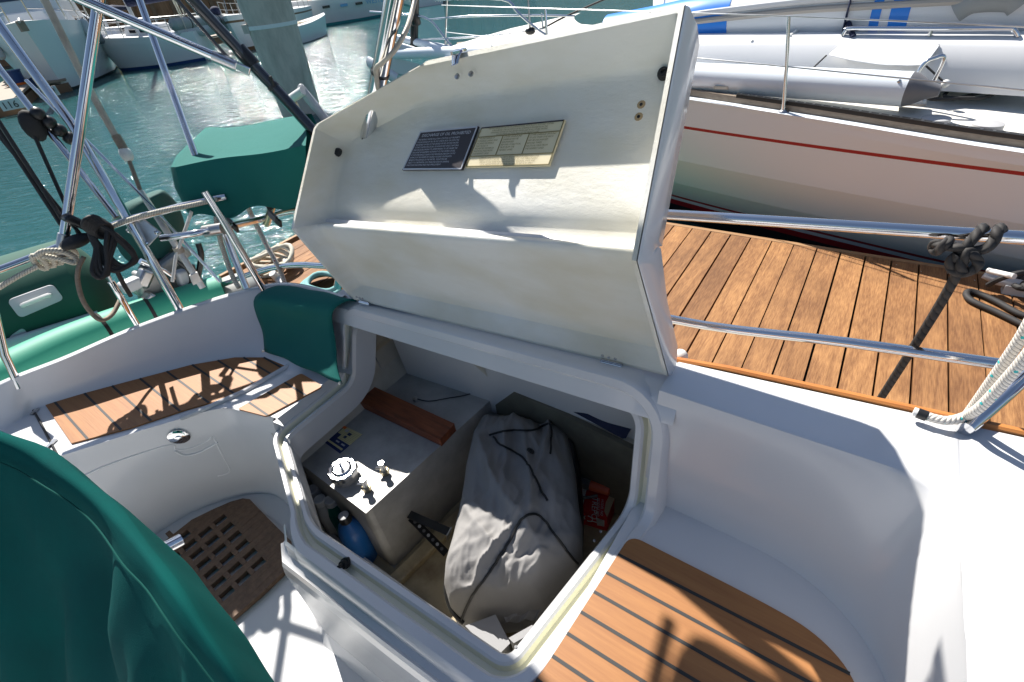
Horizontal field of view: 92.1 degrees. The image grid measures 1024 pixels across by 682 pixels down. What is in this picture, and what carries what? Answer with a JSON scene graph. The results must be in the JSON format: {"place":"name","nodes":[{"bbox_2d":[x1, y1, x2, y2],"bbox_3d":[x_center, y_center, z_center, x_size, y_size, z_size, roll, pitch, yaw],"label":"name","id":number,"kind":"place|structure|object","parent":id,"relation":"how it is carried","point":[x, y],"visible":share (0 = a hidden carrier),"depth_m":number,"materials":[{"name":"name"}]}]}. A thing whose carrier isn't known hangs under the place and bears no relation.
{"place":"outdoors","nodes":[
{"label":"outdoors","id":0,"kind":"place"},
{"bbox_2d":[0,0,709,301],"bbox_3d":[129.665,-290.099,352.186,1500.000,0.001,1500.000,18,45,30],"label":"water","id":1,"kind":"structure","parent":0,"point":[138,106],"depth_m":13.34,"materials":[{"name":"teal liquid"}]},
{"bbox_2d":[0,77,36,116],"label":"floating dock","id":2,"kind":"object","parent":1,"relation":"on","point":[11,103],"visible":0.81,"depth_m":17.09,"materials":[{"name":"brown paint"}]},
{"bbox_2d":[1,69,26,86],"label":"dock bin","id":3,"kind":"object","parent":2,"relation":"on","point":[16,76],"visible":0.55,"depth_m":20.06,"materials":[{"name":"blue paint"}]},
{"bbox_2d":[30,78,72,98],"bbox_3d":[-20.837,-11.966,22.609,1.300,0.500,12.826,-27,41,-23],"label":"floating dock","id":4,"kind":"object","parent":1,"relation":"on","point":[62,88],"visible":0.18,"depth_m":20.26,"materials":[{"name":"brown paint"}]},
{"bbox_2d":[29,77,54,90],"bbox_3d":[-16.363,-8.894,17.236,0.247,0.805,3.144,-28,42,-24],"label":"dark fender","id":5,"kind":"object","parent":4,"relation":"on","point":[31,80],"visible":0.19,"depth_m":16.03,"materials":[{"name":"black rubber"}]},
{"bbox_2d":[0,0,115,88],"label":"motor cruiser","id":6,"kind":"object","parent":1,"relation":"on","point":[29,24],"visible":0.56,"depth_m":20.45,"materials":[{"name":"grey"}]},
{"bbox_2d":[103,5,157,34],"bbox_3d":[-26.272,-24.476,28.370,3.400,15.006,13.203,-16,38,-11],"label":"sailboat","id":7,"kind":"object","parent":1,"relation":"on","point":[115,31],"visible":0.06,"depth_m":30.82,"materials":[{"name":"white paint"}]},
{"bbox_2d":[0,0,295,66],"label":"timber wharf","id":8,"kind":"structure","parent":1,"relation":"in","point":[157,10],"depth_m":42.72,"materials":[{"name":"brown paint"}]},
{"bbox_2d":[83,0,214,71],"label":"sailboat","id":9,"kind":"object","parent":1,"relation":"on","point":[131,49],"visible":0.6,"depth_m":23.81,"materials":[{"name":"white paint"}]},
{"bbox_2d":[168,6,229,35],"bbox_3d":[-15.525,-15.924,24.695,0.600,1.157,3.937,3,39,14],"label":"grey dinghy","id":10,"kind":"object","parent":9,"relation":"hanging from","point":[176,25],"visible":0.66,"depth_m":24.00,"materials":[{"name":"grey fabric"}]},
{"bbox_2d":[211,32,231,43],"bbox_3d":[-17.420,-20.930,33.505,14.000,0.470,1.600,-23,40,-19],"label":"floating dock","id":11,"kind":"object","parent":1,"relation":"on","point":[217,39],"depth_m":32.22,"materials":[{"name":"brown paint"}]},
{"bbox_2d":[217,0,312,49],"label":"boat","id":12,"kind":"object","parent":1,"relation":"on","point":[234,22],"visible":0.38,"depth_m":25.52,"materials":[{"name":"white paint"}]},
{"bbox_2d":[236,0,319,117],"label":"concrete piling","id":13,"kind":"object","parent":1,"relation":"in","point":[270,27],"visible":0.66,"depth_m":10.42,"materials":[{"name":"grey concrete"}]},
{"bbox_2d":[297,12,326,42],"bbox_3d":[-11.318,-16.760,26.774,1.700,1.279,5.068,4,39,15],"label":"rowing skiff","id":14,"kind":"object","parent":1,"relation":"on","point":[312,28],"visible":0.49,"depth_m":26.60,"materials":[{"name":"white"}]},
{"bbox_2d":[291,0,383,25],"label":"sailboat","id":15,"kind":"object","parent":1,"relation":"on","point":[340,11],"visible":0.56,"depth_m":33.94,"materials":[{"name":"white"}]},
{"bbox_2d":[404,0,442,6],"bbox_3d":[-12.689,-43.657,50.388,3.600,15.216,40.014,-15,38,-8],"label":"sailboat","id":16,"kind":"object","parent":1,"relation":"on","point":[422,3],"visible":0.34,"depth_m":39.17,"materials":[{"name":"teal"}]},
{"bbox_2d":[0,0,1023,681],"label":"sailing yacht","id":17,"kind":"object","parent":1,"relation":"on","point":[488,224],"visible":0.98,"depth_m":1.17,"materials":[{"name":"beige"}]},
{"bbox_2d":[0,248,78,289],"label":"white line hitch","id":18,"kind":"object","parent":17,"relation":"attached to","point":[43,256],"visible":0.89,"depth_m":1.65,"materials":[{"name":"beige fabric"}]},
{"bbox_2d":[0,107,89,249],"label":"hoisting tackle","id":19,"kind":"object","parent":17,"relation":"attached to","point":[34,122],"visible":0.87,"depth_m":1.64,"materials":[{"name":"black plastic"}]},
{"bbox_2d":[75,256,120,321],"bbox_3d":[-1.464,-0.184,1.730,0.041,0.232,0.131,0,38,11],"label":"rope","id":20,"kind":"object","parent":17,"relation":"hanging from","point":[92,314],"visible":0.98,"depth_m":1.70,"materials":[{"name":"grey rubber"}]},
{"bbox_2d":[80,214,138,296],"bbox_3d":[-1.384,-0.279,1.697,0.086,0.319,0.151,18,45,30],"label":"black line coil","id":21,"kind":"object","parent":17,"relation":"hanging from","point":[95,227],"visible":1,"depth_m":1.66,"materials":[{"name":"black fabric"}]},
{"bbox_2d":[41,0,205,288],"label":"lifting pole","id":22,"kind":"object","parent":17,"relation":"attached to","point":[125,152],"visible":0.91,"depth_m":1.79,"materials":[{"name":"silver metal"}]},
{"bbox_2d":[0,240,256,380],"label":"green dinghy","id":23,"kind":"object","parent":17,"relation":"hanging from","point":[46,317],"visible":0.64,"depth_m":2.09,"materials":[{"name":"teal fabric"}]},
{"bbox_2d":[0,431,273,681],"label":"wheel cover","id":24,"kind":"object","parent":17,"relation":"on","point":[98,584],"visible":1,"depth_m":0.99,"materials":[{"name":"green fabric"}]},
{"bbox_2d":[112,189,203,298],"bbox_3d":[-1.700,-0.414,2.334,0.437,0.498,0.454,18,45,30],"label":"outboard motor","id":25,"kind":"object","parent":17,"relation":"attached to","point":[142,281],"visible":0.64,"depth_m":2.26,"materials":[{"name":"teal"}]},
{"bbox_2d":[112,197,218,228],"bbox_3d":[-1.223,-0.449,1.732,0.362,0.036,0.029,-19,39,-14],"label":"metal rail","id":26,"kind":"object","parent":17,"relation":"attached to","point":[154,212],"visible":0.88,"depth_m":1.72,"materials":[{"name":"silver metal"}]},
{"bbox_2d":[213,216,240,288],"bbox_3d":[-1.066,-0.326,1.836,0.032,0.245,0.144,-15,38,-9],"label":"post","id":27,"kind":"object","parent":17,"relation":"hanging from","point":[227,262],"visible":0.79,"depth_m":1.85,"materials":[{"name":"silver metal"}]},
{"bbox_2d":[165,498,291,620],"bbox_3d":[-1.064,0.789,1.782,0.457,0.020,0.550,-35,45,-30],"label":"teak grating","id":28,"kind":"object","parent":17,"relation":"on","point":[257,529],"visible":0.48,"depth_m":1.79,"materials":[{"name":"brown wood"}]},
{"bbox_2d":[170,114,315,232],"bbox_3d":[-0.990,-0.685,1.995,0.664,0.372,0.565,-4,38,6],"label":"covered barbecue","id":29,"kind":"object","parent":17,"relation":"on","point":[243,168],"visible":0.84,"depth_m":1.79,"materials":[{"name":"teal fabric"}]},
{"bbox_2d":[289,84,328,120],"bbox_3d":[-0.728,-0.836,1.854,0.265,0.232,0.036,18,45,30],"label":"barbecue handle","id":30,"kind":"object","parent":29,"relation":"on","point":[301,91],"visible":0.66,"depth_m":1.82,"materials":[{"name":"grey plastic"}]},
{"bbox_2d":[246,207,286,281],"bbox_3d":[-1.065,-0.418,2.146,0.027,0.312,0.246,-26,41,-21],"label":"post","id":31,"kind":"object","parent":17,"relation":"attached to","point":[267,247],"visible":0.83,"depth_m":2.16,"materials":[{"name":"grey metal"}]},
{"bbox_2d":[253,285,356,384],"bbox_3d":[-0.717,-0.057,1.779,0.477,0.220,0.263,18,45,30],"label":"canvas flap","id":32,"kind":"object","parent":17,"relation":"on","point":[296,324],"visible":0.98,"depth_m":1.76,"materials":[{"name":"teal fabric"}]},
{"bbox_2d":[309,484,321,511],"bbox_3d":[-0.710,0.626,1.857,0.068,0.235,0.067,18,45,30],"label":"bottle","id":33,"kind":"object","parent":17,"relation":"on","point":[314,490],"visible":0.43,"depth_m":1.79,"materials":[{"name":"grey plastic"}]},
{"bbox_2d":[313,494,338,537],"bbox_3d":[-0.670,0.650,1.819,0.066,0.235,0.065,18,45,30],"label":"bottle","id":34,"kind":"object","parent":17,"relation":"on","point":[322,511],"visible":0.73,"depth_m":1.76,"materials":[{"name":"grey plastic"}]},
{"bbox_2d":[324,496,340,531],"bbox_3d":[-0.631,0.649,1.817,0.068,0.230,0.067,18,45,30],"label":"bottle","id":35,"kind":"object","parent":17,"relation":"on","point":[334,510],"visible":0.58,"depth_m":1.76,"materials":[{"name":"teal plastic"}]},
{"bbox_2d":[337,510,376,562],"bbox_3d":[-0.550,0.685,1.732,0.094,0.260,0.093,18,45,30],"label":"bottle","id":36,"kind":"object","parent":17,"relation":"on","point":[353,536],"visible":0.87,"depth_m":1.68,"materials":[{"name":"blue plastic"}]},
{"bbox_2d":[374,0,416,89],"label":"tied cord","id":37,"kind":"object","parent":17,"relation":"attached to","point":[389,55],"visible":1,"depth_m":1.26,"materials":[{"name":"white fabric"}]},
{"bbox_2d":[302,373,492,567],"bbox_3d":[-0.402,0.423,1.906,0.442,0.420,0.630,18,45,30],"label":"fuel tank","id":38,"kind":"object","parent":17,"relation":"on","point":[379,478],"visible":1,"depth_m":1.75,"materials":[{"name":"metal"}]},
{"bbox_2d":[361,387,455,445],"bbox_3d":[-0.400,0.276,1.849,0.421,0.035,0.090,18,45,30],"label":"wood block","id":39,"kind":"object","parent":38,"relation":"on","point":[436,429],"depth_m":1.82,"materials":[{"name":"red wood"}]},
{"bbox_2d":[407,511,451,555],"bbox_3d":[-0.276,0.660,1.716,0.157,0.133,0.062,18,45,30],"label":"folding bracket","id":40,"kind":"object","parent":17,"relation":"attached to","point":[418,522],"visible":1,"depth_m":1.70,"materials":[{"name":"black plastic"}]},
{"bbox_2d":[466,615,510,653],"bbox_3d":[-0.048,0.832,1.363,0.123,0.160,0.074,25,49,35],"label":"foam block","id":41,"kind":"object","parent":17,"relation":"on","point":[489,631],"depth_m":1.31,"materials":[{"name":"grey"}]},
{"bbox_2d":[443,412,582,632],"bbox_3d":[0.048,0.590,1.693,0.392,0.656,0.790,-1,38,9],"label":"canvas bag","id":42,"kind":"object","parent":17,"relation":"in","point":[514,561],"visible":0.99,"depth_m":1.38,"materials":[{"name":"grey fabric"}]},
{"bbox_2d":[509,625,532,649],"bbox_3d":[0.037,0.819,1.316,0.072,0.180,0.017,-21,39,-16],"label":"foam block","id":43,"kind":"object","parent":17,"relation":"on","point":[516,638],"depth_m":1.26,"materials":[{"name":"grey"}]},
{"bbox_2d":[582,489,613,530],"bbox_3d":[0.300,0.601,1.822,0.165,0.090,0.195,9,41,21],"label":"carton","id":44,"kind":"object","parent":17,"relation":"on","point":[598,511],"visible":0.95,"depth_m":1.77,"materials":[{"name":"red cardboard"}]},
{"bbox_2d":[581,477,609,499],"bbox_3d":[0.283,0.535,1.796,0.143,0.045,0.098,18,45,30],"label":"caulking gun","id":45,"kind":"object","parent":44,"relation":"on","point":[590,485],"visible":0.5,"depth_m":1.78,"materials":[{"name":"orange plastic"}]},
{"bbox_2d":[574,412,630,437],"bbox_3d":[0.319,0.228,1.672,0.279,0.127,0.150,18,45,30],"label":"stowed bag","id":46,"kind":"object","parent":17,"relation":"on","point":[620,431],"visible":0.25,"depth_m":1.61,"materials":[{"name":"blue fabric"}]},
{"bbox_2d":[677,349,687,358],"bbox_3d":[0.424,0.040,1.246,0.040,0.040,0.040,18,45,30],"label":"fender knob","id":47,"kind":"object","parent":17,"relation":"attached to","point":[682,353],"visible":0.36,"depth_m":1.23,"materials":[{"name":"white plastic"}]},
{"bbox_2d":[877,223,1008,398],"bbox_3d":[0.921,0.020,1.128,0.179,0.656,0.095,-30,43,-26],"label":"black fender line","id":48,"kind":"object","parent":17,"relation":"attached to","point":[959,258],"visible":0.94,"depth_m":0.93,"materials":[{"name":"fabric"}]},
{"bbox_2d":[911,319,1023,424],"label":"white sheet","id":49,"kind":"object","parent":17,"relation":"on","point":[1005,372],"visible":1,"depth_m":0.86,"materials":[{"name":"fabric"}]},
{"bbox_2d":[217,222,1023,427],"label":"finger pier","id":50,"kind":"structure","parent":1,"relation":"on","point":[719,276],"depth_m":2.93,"materials":[{"name":"brown wood"}]},
{"bbox_2d":[250,243,293,281],"bbox_3d":[-1.934,-0.629,4.083,0.702,0.205,0.394,18,45,30],"label":"white rope heap","id":51,"kind":"object","parent":50,"relation":"on","point":[256,261],"visible":0.59,"depth_m":4.15,"materials":[{"name":"grey fabric"}]},
{"bbox_2d":[300,271,342,292],"bbox_3d":[-1.418,-0.422,3.748,0.560,0.120,0.440,18,45,30],"label":"teal rope coil","id":52,"kind":"object","parent":50,"relation":"on","point":[311,277],"visible":0.31,"depth_m":3.80,"materials":[{"name":"teal fabric"}]},
{"bbox_2d":[962,268,1023,326],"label":"black dock line","id":53,"kind":"object","parent":50,"relation":"on","point":[971,300],"visible":0.97,"depth_m":2.78,"materials":[{"name":"black fabric"}]},
{"bbox_2d":[981,272,1023,296],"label":"dock cleat","id":54,"kind":"object","parent":50,"relation":"on","point":[1007,288],"visible":0.66,"depth_m":2.85,"materials":[{"name":"grey metal"}]},
{"bbox_2d":[369,0,1023,271],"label":"moored yacht","id":55,"kind":"object","parent":1,"relation":"on","point":[958,163],"visible":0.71,"depth_m":3.34,"materials":[{"name":"white plastic"}]},
{"bbox_2d":[603,0,1023,41],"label":"white inflatable","id":56,"kind":"object","parent":55,"relation":"on","point":[1005,12],"visible":0.45,"depth_m":3.53,"materials":[{"name":"white fabric"}]},
{"bbox_2d":[691,62,941,106],"bbox_3d":[1.772,-1.902,3.604,2.200,0.216,0.211,27,50,37],"label":"deck tube","id":57,"kind":"object","parent":55,"relation":"on","point":[767,81],"visible":0.88,"depth_m":3.29,"materials":[{"name":"white fabric"}]},
{"bbox_2d":[813,40,950,87],"bbox_3d":[2.449,-1.867,3.316,0.872,0.234,0.231,23,48,34],"label":"white awning","id":58,"kind":"object","parent":55,"relation":"attached to","point":[888,53],"visible":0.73,"depth_m":3.27,"materials":[{"name":"white fabric"}]},
{"bbox_2d":[908,54,946,105],"bbox_3d":[2.547,-1.626,3.075,0.182,0.272,0.120,18,45,30],"label":"bow chock","id":59,"kind":"object","parent":55,"relation":"on","point":[937,73],"visible":0.61,"depth_m":3.03,"materials":[{"name":"silver metal"}]},
{"bbox_2d":[927,92,994,100],"bbox_3d":[2.949,-1.587,3.165,0.506,0.022,0.448,-22,40,-17],"label":"black sheet","id":60,"kind":"object","parent":55,"relation":"on","point":[970,96],"visible":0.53,"depth_m":3.12,"materials":[{"name":"black fabric"}]}
]}

